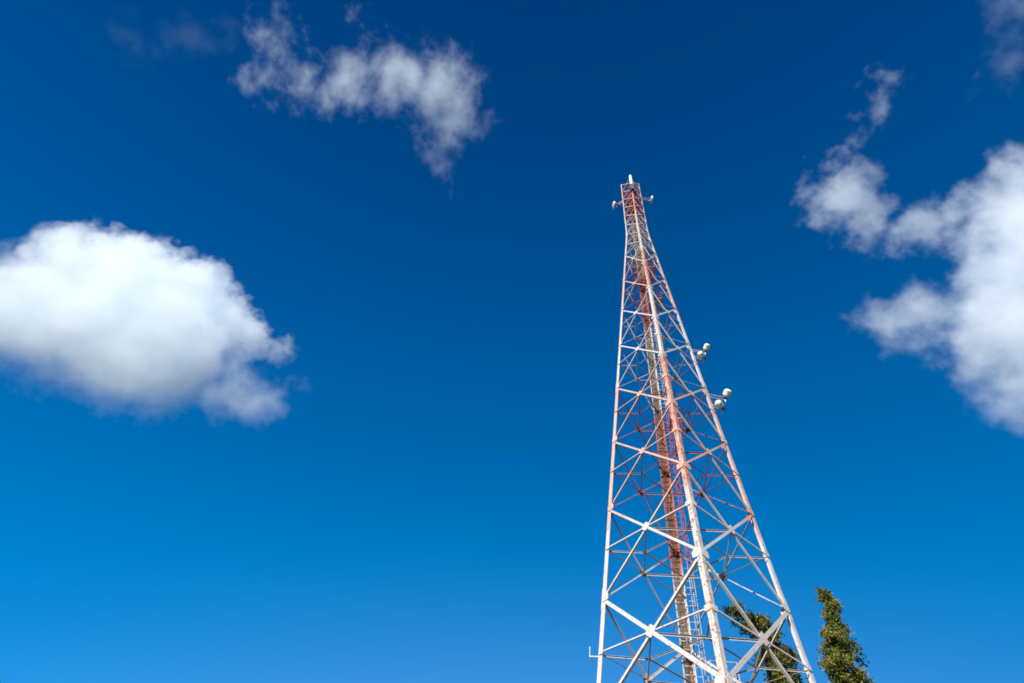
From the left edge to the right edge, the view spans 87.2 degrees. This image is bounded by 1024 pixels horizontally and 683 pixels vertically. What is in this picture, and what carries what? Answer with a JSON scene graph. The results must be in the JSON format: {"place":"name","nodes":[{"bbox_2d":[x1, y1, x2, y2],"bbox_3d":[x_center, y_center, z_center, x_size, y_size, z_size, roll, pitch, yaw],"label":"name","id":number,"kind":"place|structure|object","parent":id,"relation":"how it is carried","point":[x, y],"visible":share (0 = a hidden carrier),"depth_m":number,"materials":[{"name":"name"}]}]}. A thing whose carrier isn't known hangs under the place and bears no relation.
{"place":"outdoors","nodes":[
{"label":"outdoors","id":0,"kind":"place"},
{"bbox_2d":[0,0,1023,682],"label":"sky","id":1,"kind":"structure","parent":0,"point":[310,310],"materials":[{"name":"blue"}]},
{"label":"ground","id":2,"kind":"structure","parent":0,"visible":0},
{"bbox_2d":[589,179,815,682],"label":"lattice tower","id":3,"kind":"structure","parent":2,"relation":"on","point":[685,649],"depth_m":27.61,"materials":[{"name":"metal"}]},
{"bbox_2d":[612,200,622,208],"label":"dish antenna","id":4,"kind":"object","parent":3,"relation":"attached to","point":[614,204],"visible":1,"depth_m":62.64,"materials":[{"name":"metal"}]},
{"bbox_2d":[629,175,633,191],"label":"stick antenna","id":5,"kind":"object","parent":3,"relation":"attached to","point":[631,184],"visible":1,"depth_m":64.42,"materials":[{"name":"metal"}]},
{"bbox_2d":[642,196,652,202],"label":"dish antenna","id":6,"kind":"object","parent":3,"relation":"attached to","point":[650,199],"visible":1,"depth_m":64.39,"materials":[{"name":"metal"}]},
{"bbox_2d":[692,343,709,357],"bbox_3d":[13.943,0.592,39.433,1.360,1.606,0.796,31,-56,-13],"label":"dish antenna","id":7,"kind":"object","parent":3,"relation":"attached to","point":[706,347],"visible":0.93,"depth_m":39.72,"materials":[{"name":"metal"}]},
{"bbox_2d":[695,351,706,363],"bbox_3d":[13.684,1.187,38.670,1.094,1.174,0.468,29,-56,-12],"label":"dish antenna","id":8,"kind":"object","parent":3,"relation":"attached to","point":[701,354],"visible":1,"depth_m":38.79,"materials":[{"name":"metal"}]},
{"bbox_2d":[712,400,725,413],"bbox_3d":[13.363,4.237,34.371,1.028,1.034,0.490,33,-56,-14],"label":"dish antenna","id":9,"kind":"object","parent":3,"relation":"attached to","point":[719,404],"visible":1,"depth_m":34.42,"materials":[{"name":"metal"}]},
{"bbox_2d":[709,389,731,402],"bbox_3d":[13.735,3.557,35.236,1.513,1.585,0.840,30,-56,-12],"label":"dish antenna","id":10,"kind":"object","parent":3,"relation":"attached to","point":[726,393],"visible":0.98,"depth_m":35.48,"materials":[{"name":"metal"}]},
{"bbox_2d":[721,600,808,682],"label":"poplar tree","id":11,"kind":"object","parent":2,"relation":"on","point":[759,623],"visible":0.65,"depth_m":37.11,"materials":[{"name":"green plant"}]},
{"bbox_2d":[814,586,877,682],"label":"poplar tree","id":12,"kind":"object","parent":2,"relation":"on","point":[840,654],"visible":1,"depth_m":38.87,"materials":[{"name":"green plant"}]}
]}

